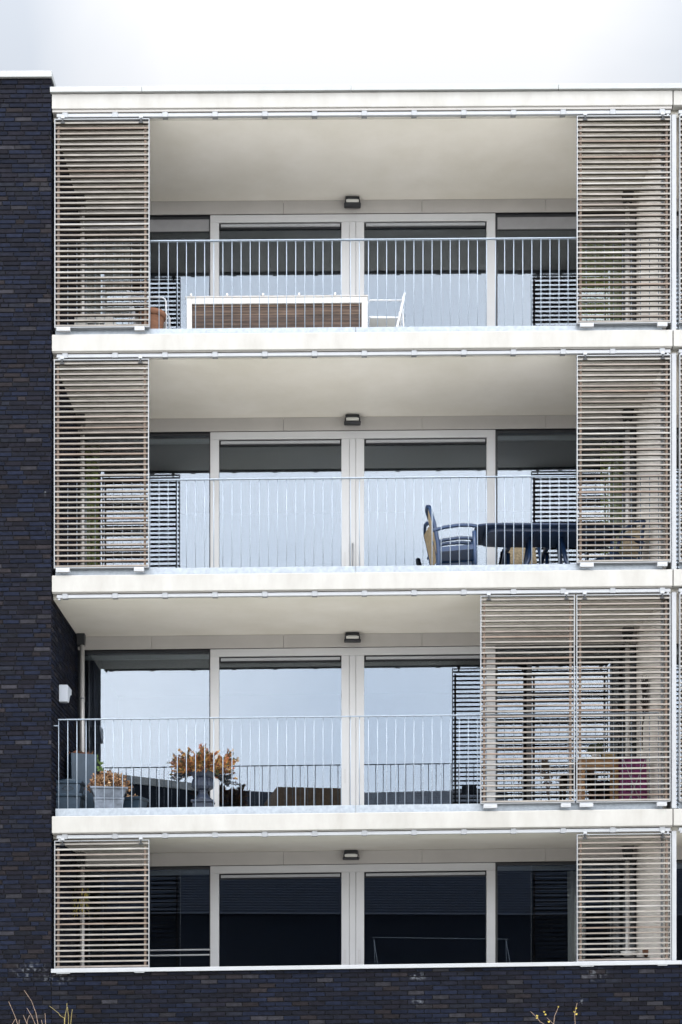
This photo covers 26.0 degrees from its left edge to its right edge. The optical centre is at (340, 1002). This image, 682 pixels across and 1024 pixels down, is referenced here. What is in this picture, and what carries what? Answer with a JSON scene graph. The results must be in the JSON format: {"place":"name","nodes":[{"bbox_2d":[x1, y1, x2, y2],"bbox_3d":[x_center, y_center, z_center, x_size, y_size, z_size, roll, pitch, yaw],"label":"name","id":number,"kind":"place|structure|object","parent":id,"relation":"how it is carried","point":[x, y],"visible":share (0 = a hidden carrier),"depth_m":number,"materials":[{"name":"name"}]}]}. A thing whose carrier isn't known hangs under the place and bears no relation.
{"place":"outdoors","nodes":[
{"label":"outdoors","id":0,"kind":"place"},
{"bbox_2d":[0,0,681,86],"label":"sky","id":1,"kind":"structure","parent":0,"point":[83,43],"materials":[{"name":"white"}]},
{"bbox_2d":[527,656,531,799],"bbox_3d":[2.595,-3.587,20.315,0.240,2.360,0.160,0,0,-1],"label":"curtain","id":2,"kind":"object","parent":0,"point":[529,729],"visible":0.25,"depth_m":20.29,"materials":[{"name":"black fabric"}]},
{"bbox_3d":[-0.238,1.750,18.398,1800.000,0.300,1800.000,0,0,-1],"label":"ground","id":3,"kind":"structure","parent":0,"visible":0},
{"bbox_2d":[0,71,681,1023],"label":"apartment building","id":4,"kind":"structure","parent":3,"relation":"on","point":[456,917],"depth_m":20.08,"materials":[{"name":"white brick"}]},
{"bbox_2d":[59,685,71,702],"bbox_3d":[-3.558,-3.965,19.041,0.110,0.215,0.330,0,0,-1],"label":"wall light","id":5,"kind":"object","parent":4,"relation":"attached to","point":[65,692],"visible":1,"depth_m":18.88,"materials":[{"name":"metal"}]},
{"bbox_2d":[56,793,86,808],"bbox_3d":[-3.475,-2.487,18.877,0.385,0.330,0.385,0,0,-1],"label":"square planter","id":6,"kind":"object","parent":4,"relation":"on","point":[81,798],"visible":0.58,"depth_m":18.72,"materials":[{"name":"blue stone"}]},
{"bbox_2d":[55,779,85,793],"bbox_3d":[-3.470,-2.748,18.877,0.365,0.190,0.365,0,0,-1],"label":"square planter","id":7,"kind":"object","parent":6,"relation":"on","point":[81,785],"visible":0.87,"depth_m":18.73,"materials":[{"name":"blue stone"}]},
{"bbox_2d":[71,851,89,916],"bbox_3d":[-3.515,-1.593,19.912,0.279,0.920,0.268,0,0,-1],"label":"hanging plant","id":8,"kind":"object","parent":4,"relation":"hanging from","point":[81,894],"visible":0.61,"depth_m":19.87,"materials":[{"name":"green plant"}]},
{"bbox_2d":[66,750,103,807],"bbox_3d":[-3.379,-2.826,19.428,0.456,1.006,0.356,0,0,-25],"label":"tall planter","id":9,"kind":"object","parent":4,"relation":"on","point":[85,765],"visible":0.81,"depth_m":19.27,"materials":[{"name":"grey stone"}]},
{"bbox_2d":[85,445,99,564],"bbox_3d":[-3.478,-6.623,20.568,0.229,2.453,0.072,0,0,-1],"label":"curtain","id":10,"kind":"object","parent":4,"relation":"hanging from","point":[91,505],"visible":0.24,"depth_m":20.56,"materials":[{"name":"grey fabric"}]},
{"bbox_2d":[86,655,101,776],"bbox_3d":[-3.451,-3.623,20.609,0.232,2.453,0.073,0,0,-1],"label":"curtain","id":11,"kind":"object","parent":4,"relation":"hanging from","point":[94,687],"visible":0.53,"depth_m":20.61,"materials":[{"name":"grey fabric"}]},
{"bbox_2d":[74,317,115,324],"bbox_3d":[-3.280,-8.721,19.703,0.524,0.800,0.312,0,0,-1],"label":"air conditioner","id":12,"kind":"object","parent":4,"relation":"on","point":[91,323],"visible":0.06,"depth_m":19.56,"materials":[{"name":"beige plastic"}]},
{"bbox_2d":[54,355,148,572],"bbox_3d":[-2.989,-6.712,18.383,1.182,2.718,0.104,0,0,-1],"label":"sliding shutter","id":13,"kind":"object","parent":4,"relation":"attached to","point":[67,568],"visible":1,"depth_m":18.39,"materials":[{"name":"metal"}]},
{"bbox_2d":[54,837,149,973],"bbox_3d":[-2.984,-1.214,18.383,1.182,1.714,0.104,0,0,-1],"label":"sliding shutter","id":14,"kind":"object","parent":4,"relation":"on","point":[145,906],"visible":1,"depth_m":18.39,"materials":[{"name":"metal"}]},
{"bbox_2d":[54,115,149,331],"bbox_3d":[-2.982,-9.712,18.383,1.182,2.718,0.104,0,0,-1],"label":"sliding shutter","id":15,"kind":"object","parent":4,"relation":"attached to","point":[58,123],"visible":1,"depth_m":18.39,"materials":[{"name":"metal"}]},
{"bbox_2d":[85,233,129,323],"bbox_3d":[-3.258,-9.623,20.572,0.631,2.453,0.073,0,0,-1],"label":"curtain","id":16,"kind":"object","parent":4,"relation":"hanging from","point":[99,275],"visible":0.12,"depth_m":20.57,"materials":[{"name":"white fabric"}]},
{"bbox_2d":[84,769,133,807],"bbox_3d":[-2.965,-2.655,18.851,0.627,0.653,0.512,0,0,-10],"label":"flower tub","id":17,"kind":"object","parent":4,"relation":"on","point":[108,791],"visible":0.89,"depth_m":18.67,"materials":[{"name":"grey ceramic"}]},
{"bbox_2d":[123,794,149,807],"bbox_3d":[-2.724,-2.541,19.286,0.355,0.417,0.355,0,0,13],"label":"pot","id":18,"kind":"object","parent":4,"relation":"on","point":[135,801],"visible":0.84,"depth_m":19.15,"materials":[{"name":"blue stone"}]},
{"bbox_2d":[79,867,209,966],"bbox_3d":[-2.720,-0.602,20.462,1.818,2.563,0.130,0,0,-1],"label":"fixed window","id":19,"kind":"structure","parent":4,"relation":"in","point":[181,870],"depth_m":20.48,"materials":[{"name":"white metal"}]},
{"bbox_2d":[79,650,209,796],"bbox_3d":[-2.720,-3.602,20.462,1.818,2.563,0.130,0,0,-1],"label":"fixed window","id":20,"kind":"structure","parent":4,"relation":"in","point":[200,654],"depth_m":20.46,"materials":[{"name":"white metal"}]},
{"bbox_2d":[79,433,209,567],"bbox_3d":[-2.720,-6.602,20.462,1.818,2.563,0.130,0,0,-1],"label":"fixed window","id":21,"kind":"structure","parent":4,"relation":"in","point":[180,435],"depth_m":20.42,"materials":[{"name":"white metal"}]},
{"bbox_2d":[79,217,209,313],"bbox_3d":[-2.720,-9.602,20.432,1.818,2.563,0.070,0,0,-1],"label":"fixed window","id":22,"kind":"structure","parent":4,"relation":"in","point":[157,224],"depth_m":20.41,"materials":[{"name":"white metal"}]},
{"bbox_2d":[126,290,170,328],"bbox_3d":[-2.480,-8.703,18.990,0.522,0.741,0.490,0,0,-1],"label":"folding chair","id":23,"kind":"object","parent":4,"relation":"on","point":[165,325],"visible":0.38,"depth_m":18.75,"materials":[{"name":"white metal"}]},
{"bbox_2d":[138,307,165,328],"bbox_3d":[-2.394,-8.542,18.711,0.352,0.410,0.352,0,0,-1],"label":"terracotta pot","id":24,"kind":"object","parent":4,"relation":"on","point":[157,318],"visible":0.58,"depth_m":18.59,"materials":[{"name":"orange ceramic"}]},
{"bbox_2d":[166,743,239,806],"bbox_3d":[-1.754,-2.837,18.928,0.920,0.983,0.795,0,0,-13],"label":"garden urn","id":25,"kind":"object","parent":4,"relation":"on","point":[228,761],"visible":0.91,"depth_m":18.81,"materials":[{"name":"blue metal"}]},
{"bbox_2d":[185,293,367,327],"bbox_3d":[-0.823,-8.709,19.073,2.339,0.732,0.495,0,0,-1],"label":"planter bench","id":26,"kind":"object","parent":4,"relation":"on","point":[318,310],"visible":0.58,"depth_m":18.86,"materials":[{"name":"white paint"}]},
{"bbox_2d":[343,850,358,859],"bbox_3d":[0.137,-2.034,20.317,0.230,0.130,0.145,0,0,-1],"label":"bulkhead lamp","id":27,"kind":"object","parent":4,"relation":"attached to","point":[350,855],"visible":1,"depth_m":20.26,"materials":[{"name":"black metal"}]},
{"bbox_2d":[344,196,360,207],"bbox_3d":[0.157,-11.034,20.317,0.230,0.130,0.145,0,0,-1],"label":"bulkhead lamp","id":28,"kind":"object","parent":4,"relation":"attached to","point":[352,202],"visible":1,"depth_m":20.26,"materials":[{"name":"black metal"}]},
{"bbox_2d":[344,414,360,425],"bbox_3d":[0.157,-8.034,20.317,0.230,0.130,0.145,0,0,-1],"label":"bulkhead lamp","id":29,"kind":"object","parent":4,"relation":"attached to","point":[352,419],"visible":1,"depth_m":20.27,"materials":[{"name":"black metal"}]},
{"bbox_2d":[344,632,360,642],"bbox_3d":[0.157,-5.034,20.317,0.230,0.130,0.145,0,0,-1],"label":"bulkhead lamp","id":30,"kind":"object","parent":4,"relation":"attached to","point":[352,637],"visible":1,"depth_m":20.26,"materials":[{"name":"black metal"}]},
{"bbox_2d":[210,863,494,966],"bbox_3d":[0.165,-0.645,20.447,3.947,2.592,0.094,0,0,-1],"label":"sliding door","id":31,"kind":"structure","parent":4,"relation":"in","point":[352,876],"depth_m":20.41,"materials":[{"name":"grey paint"}]},
{"bbox_2d":[210,646,494,806],"bbox_3d":[0.165,-3.645,20.447,3.947,2.592,0.094,0,0,-1],"label":"sliding door","id":32,"kind":"structure","parent":4,"relation":"in","point":[352,660],"depth_m":20.41,"materials":[{"name":"grey paint"}]},
{"bbox_2d":[210,430,494,567],"bbox_3d":[0.166,-6.645,20.418,3.947,2.592,0.151,0,0,-1],"label":"sliding door","id":33,"kind":"structure","parent":4,"relation":"in","point":[352,443],"depth_m":20.41,"materials":[{"name":"grey paint"}]},
{"bbox_2d":[210,213,494,325],"bbox_3d":[0.165,-9.645,20.447,3.947,2.592,0.094,0,0,-1],"label":"sliding door","id":34,"kind":"structure","parent":4,"relation":"in","point":[352,226],"depth_m":20.41,"materials":[{"name":"grey paint"}]},
{"bbox_2d":[54,712,661,815],"bbox_3d":[0.219,-2.994,18.544,7.647,1.340,0.080,0,0,-1],"label":"railing","id":35,"kind":"object","parent":4,"relation":"on","point":[259,809],"visible":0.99,"depth_m":18.53,"materials":[{"name":"metal"}]},
{"bbox_2d":[55,474,661,575],"bbox_3d":[0.219,-5.994,18.544,7.647,1.340,0.080,0,0,-1],"label":"railing","id":36,"kind":"object","parent":4,"relation":"on","point":[377,568],"visible":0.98,"depth_m":18.54,"materials":[{"name":"metal"}]},
{"bbox_2d":[55,237,661,334],"bbox_3d":[0.219,-8.994,18.544,7.647,1.340,0.080,0,0,-1],"label":"railing","id":37,"kind":"object","parent":4,"relation":"on","point":[441,328],"visible":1,"depth_m":18.54,"materials":[{"name":"metal"}]},
{"bbox_2d":[369,293,405,326],"bbox_3d":[0.579,-8.746,19.159,0.522,0.741,0.490,0,0,-1],"label":"folding chair","id":38,"kind":"object","parent":4,"relation":"on","point":[382,320],"visible":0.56,"depth_m":18.99,"materials":[{"name":"white plastic"}]},
{"bbox_2d":[422,521,472,564],"bbox_3d":[1.437,-5.891,19.695,0.681,1.003,0.576,0,0,-7],"label":"resin armchair","id":39,"kind":"object","parent":4,"relation":"on","point":[431,557],"visible":0.28,"depth_m":19.57,"materials":[{"name":"beige plastic"}]},
{"bbox_2d":[425,505,476,564],"bbox_3d":[1.423,-5.890,19.003,0.681,1.003,0.576,0,0,3],"label":"resin armchair","id":40,"kind":"object","parent":4,"relation":"on","point":[434,530],"visible":0.88,"depth_m":18.77,"materials":[{"name":"blue plastic"}]},
{"bbox_2d":[501,547,548,564],"bbox_3d":[2.491,-5.905,20.004,0.576,1.003,0.681,0,0,-1],"label":"resin armchair","id":41,"kind":"object","parent":4,"relation":"on","point":[517,555],"visible":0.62,"depth_m":20.23,"materials":[{"name":"beige"}]},
{"bbox_2d":[480,592,574,808],"bbox_3d":[2.337,-3.786,18.452,1.182,2.718,0.104,0,0,-1],"label":"sliding shutter","id":42,"kind":"object","parent":4,"relation":"attached to","point":[570,795],"visible":1,"depth_m":18.46,"materials":[{"name":"metal"}]},
{"bbox_2d":[537,760,552,799],"bbox_3d":[2.758,-2.844,19.590,0.335,0.870,0.320,0,0,18],"label":"potted tree","id":43,"kind":"object","parent":4,"relation":"on","point":[544,772],"visible":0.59,"depth_m":19.58,"materials":[{"name":"green plant"}]},
{"bbox_2d":[471,523,620,563],"bbox_3d":[2.680,-5.780,19.366,1.899,0.765,0.880,0,0,-1],"label":"garden table","id":44,"kind":"object","parent":4,"relation":"on","point":[554,535],"visible":0.52,"depth_m":19.19,"materials":[{"name":"blue plastic"}]},
{"bbox_2d":[495,861,635,962],"bbox_3d":[3.120,-0.683,20.537,1.957,2.565,0.130,0,0,-1],"label":"fixed window","id":45,"kind":"structure","parent":4,"relation":"in","point":[498,866],"depth_m":20.53,"materials":[{"name":"white metal"}]},
{"bbox_2d":[495,646,635,800],"bbox_3d":[3.120,-3.683,20.537,1.957,2.565,0.130,0,0,-1],"label":"fixed window","id":46,"kind":"structure","parent":4,"relation":"in","point":[566,649],"depth_m":20.53,"materials":[{"name":"white metal"}]},
{"bbox_2d":[495,430,635,564],"bbox_3d":[3.120,-6.683,20.537,1.957,2.565,0.130,0,0,-1],"label":"fixed window","id":47,"kind":"structure","parent":4,"relation":"in","point":[561,435],"depth_m":20.51,"materials":[{"name":"white metal"}]},
{"bbox_2d":[495,214,635,325],"bbox_3d":[3.120,-9.683,20.507,1.957,2.565,0.070,0,0,-1],"label":"fixed window","id":48,"kind":"structure","parent":4,"relation":"in","point":[502,221],"depth_m":20.47,"materials":[{"name":"white metal"}]},
{"bbox_2d":[567,871,585,961],"bbox_3d":[3.321,-0.624,20.728,0.268,2.453,0.072,0,0,-1],"label":"curtain","id":49,"kind":"object","parent":4,"relation":"hanging from","point":[571,886],"visible":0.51,"depth_m":20.73,"materials":[{"name":"grey fabric"}]},
{"bbox_2d":[583,738,594,799],"bbox_3d":[3.545,-3.085,20.948,0.240,1.330,0.234,0,0,-1],"label":"floor lamp","id":50,"kind":"object","parent":4,"relation":"in","point":[590,739],"visible":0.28,"depth_m":20.90,"materials":[{"name":"plastic"}]},
{"bbox_2d":[575,759,617,799],"bbox_3d":[3.435,-2.833,19.746,0.526,0.830,0.400,0,0,-1],"label":"side table","id":51,"kind":"object","parent":4,"relation":"on","point":[599,766],"visible":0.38,"depth_m":19.56,"materials":[{"name":"brown wood"}]},
{"bbox_2d":[585,740,606,756],"bbox_3d":[3.417,-3.388,19.725,0.288,0.278,0.249,0,0,-1],"label":"potted plant","id":52,"kind":"object","parent":51,"relation":"on","point":[593,750],"visible":0.55,"depth_m":19.68,"materials":[{"name":"plant"}]},
{"bbox_2d":[601,754,614,756],"bbox_3d":[3.575,-3.290,19.748,0.170,0.078,0.140,0,0,-1],"label":"crate","id":53,"kind":"object","parent":51,"relation":"on","point":[608,755],"visible":0.42,"depth_m":19.68,"materials":[{"name":"brown wood"}]},
{"bbox_2d":[582,229,621,320],"bbox_3d":[3.654,-9.623,20.661,0.560,2.453,0.074,0,0,-1],"label":"curtain","id":54,"kind":"object","parent":4,"relation":"hanging from","point":[601,298],"visible":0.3,"depth_m":20.66,"materials":[{"name":"white fabric"}]},
{"bbox_2d":[600,442,622,554],"bbox_3d":[3.796,-6.623,20.663,0.313,2.453,0.073,0,0,-1],"label":"curtain","id":55,"kind":"object","parent":4,"relation":"hanging from","point":[611,484],"visible":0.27,"depth_m":20.67,"materials":[{"name":"white fabric"}]},
{"bbox_2d":[585,520,645,559],"bbox_3d":[3.650,-5.920,19.523,0.681,1.003,0.576,0,0,-29],"label":"resin armchair","id":56,"kind":"object","parent":4,"relation":"on","point":[624,553],"visible":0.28,"depth_m":19.47,"materials":[{"name":"plastic"}]},
{"bbox_2d":[609,658,623,798],"bbox_3d":[3.866,-3.623,20.664,0.209,2.453,0.073,0,0,-1],"label":"curtain","id":57,"kind":"object","parent":4,"relation":"hanging from","point":[616,702],"visible":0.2,"depth_m":20.67,"materials":[{"name":"grey fabric"}]},
{"bbox_2d":[576,830,670,966],"bbox_3d":[3.546,-1.305,18.467,1.182,1.714,0.104,0,0,-1],"label":"sliding shutter","id":58,"kind":"object","parent":4,"relation":"attached to","point":[580,896],"visible":1,"depth_m":18.47,"materials":[{"name":"metal"}]},
{"bbox_2d":[576,112,670,327],"bbox_3d":[3.546,-9.803,18.467,1.182,2.718,0.104,0,0,-1],"label":"sliding shutter","id":59,"kind":"object","parent":4,"relation":"attached to","point":[661,117],"visible":1,"depth_m":18.48,"materials":[{"name":"metal"}]},
{"bbox_2d":[576,351,670,567],"bbox_3d":[3.546,-6.803,18.467,1.182,2.718,0.104,0,0,-1],"label":"sliding shutter","id":60,"kind":"object","parent":4,"relation":"attached to","point":[580,476],"visible":1,"depth_m":18.48,"materials":[{"name":"metal"}]},
{"bbox_2d":[576,591,670,806],"bbox_3d":[3.540,-3.803,18.467,1.182,2.718,0.104,0,0,-1],"label":"sliding shutter","id":61,"kind":"object","parent":4,"relation":"attached to","point":[589,803],"visible":1,"depth_m":18.47,"materials":[{"name":"metal"}]},
{"bbox_2d":[605,957,649,960],"bbox_3d":[3.931,-0.016,19.802,0.700,1.180,0.360,0,0,-1],"label":"console","id":62,"kind":"object","parent":4,"relation":"on","point":[622,958],"visible":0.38,"depth_m":19.62,"materials":[{"name":"white metal"}]},
{"bbox_2d":[620,951,638,956],"bbox_3d":[3.873,-0.648,19.802,0.250,0.085,0.250,0,0,-1],"label":"white bowl","id":63,"kind":"object","parent":62,"relation":"on","point":[629,952],"visible":0.75,"depth_m":19.72,"materials":[{"name":"ceramic"}]},
{"bbox_2d":[618,755,646,798],"bbox_3d":[3.837,-2.835,19.451,0.377,0.826,0.332,0,0,-1],"label":"chair","id":64,"kind":"object","parent":4,"relation":"on","point":[633,781],"visible":0.38,"depth_m":19.33,"materials":[{"name":"purple fabric"}]},
{"bbox_2d":[640,675,648,748],"bbox_3d":[4.056,-3.880,19.703,0.096,1.008,0.350,0,0,-1],"label":"dried braid","id":65,"kind":"object","parent":4,"relation":"hanging from","point":[643,691],"visible":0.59,"depth_m":19.67},
{"bbox_2d":[676,645,680,653],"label":"fixed window","id":66,"kind":"structure","parent":4,"relation":"in","point":[677,646],"depth_m":20.58,"materials":[{"name":"white metal"}]},
{"bbox_2d":[676,429,680,439],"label":"fixed window","id":67,"kind":"structure","parent":4,"relation":"in","point":[677,430],"depth_m":20.58,"materials":[{"name":"white metal"}]},
{"bbox_2d":[676,213,680,228],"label":"fixed window","id":68,"kind":"structure","parent":4,"relation":"in","point":[677,214],"depth_m":20.50,"materials":[{"name":"white metal"}]},
{"bbox_2d":[676,861,681,868],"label":"fixed window","id":69,"kind":"structure","parent":4,"relation":"in","point":[678,863],"depth_m":20.58,"materials":[{"name":"white metal"}]},
{"bbox_2d":[679,115,681,324],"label":"sliding shutter","id":70,"kind":"object","parent":4,"relation":"attached to","point":[680,215],"visible":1,"depth_m":18.48,"materials":[{"name":"metal"}]},
{"bbox_2d":[679,354,681,562],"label":"sliding shutter","id":71,"kind":"object","parent":4,"relation":"attached to","point":[680,454],"visible":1,"depth_m":18.48,"materials":[{"name":"metal"}]},
{"bbox_2d":[679,594,681,801],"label":"sliding shutter","id":72,"kind":"object","parent":4,"relation":"attached to","point":[680,677],"visible":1,"depth_m":18.48,"materials":[{"name":"metal"}]},
{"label":"planting bed","id":73,"kind":"structure","parent":3,"relation":"on","visible":0},
{"bbox_2d":[8,990,45,1023],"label":"bare shrub","id":74,"kind":"object","parent":73,"relation":"on","point":[29,1015],"visible":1,"depth_m":17.45,"materials":[{"name":"brown plant"}]},
{"bbox_2d":[51,1007,71,1023],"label":"twig cluster","id":75,"kind":"object","parent":73,"relation":"on","point":[65,1014],"visible":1,"depth_m":17.46,"materials":[{"name":"plant"}]},
{"bbox_2d":[530,1005,576,1023],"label":"budding shrub","id":76,"kind":"object","parent":73,"relation":"on","point":[555,1014],"visible":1,"depth_m":17.53,"materials":[{"name":"plant"}]}
]}

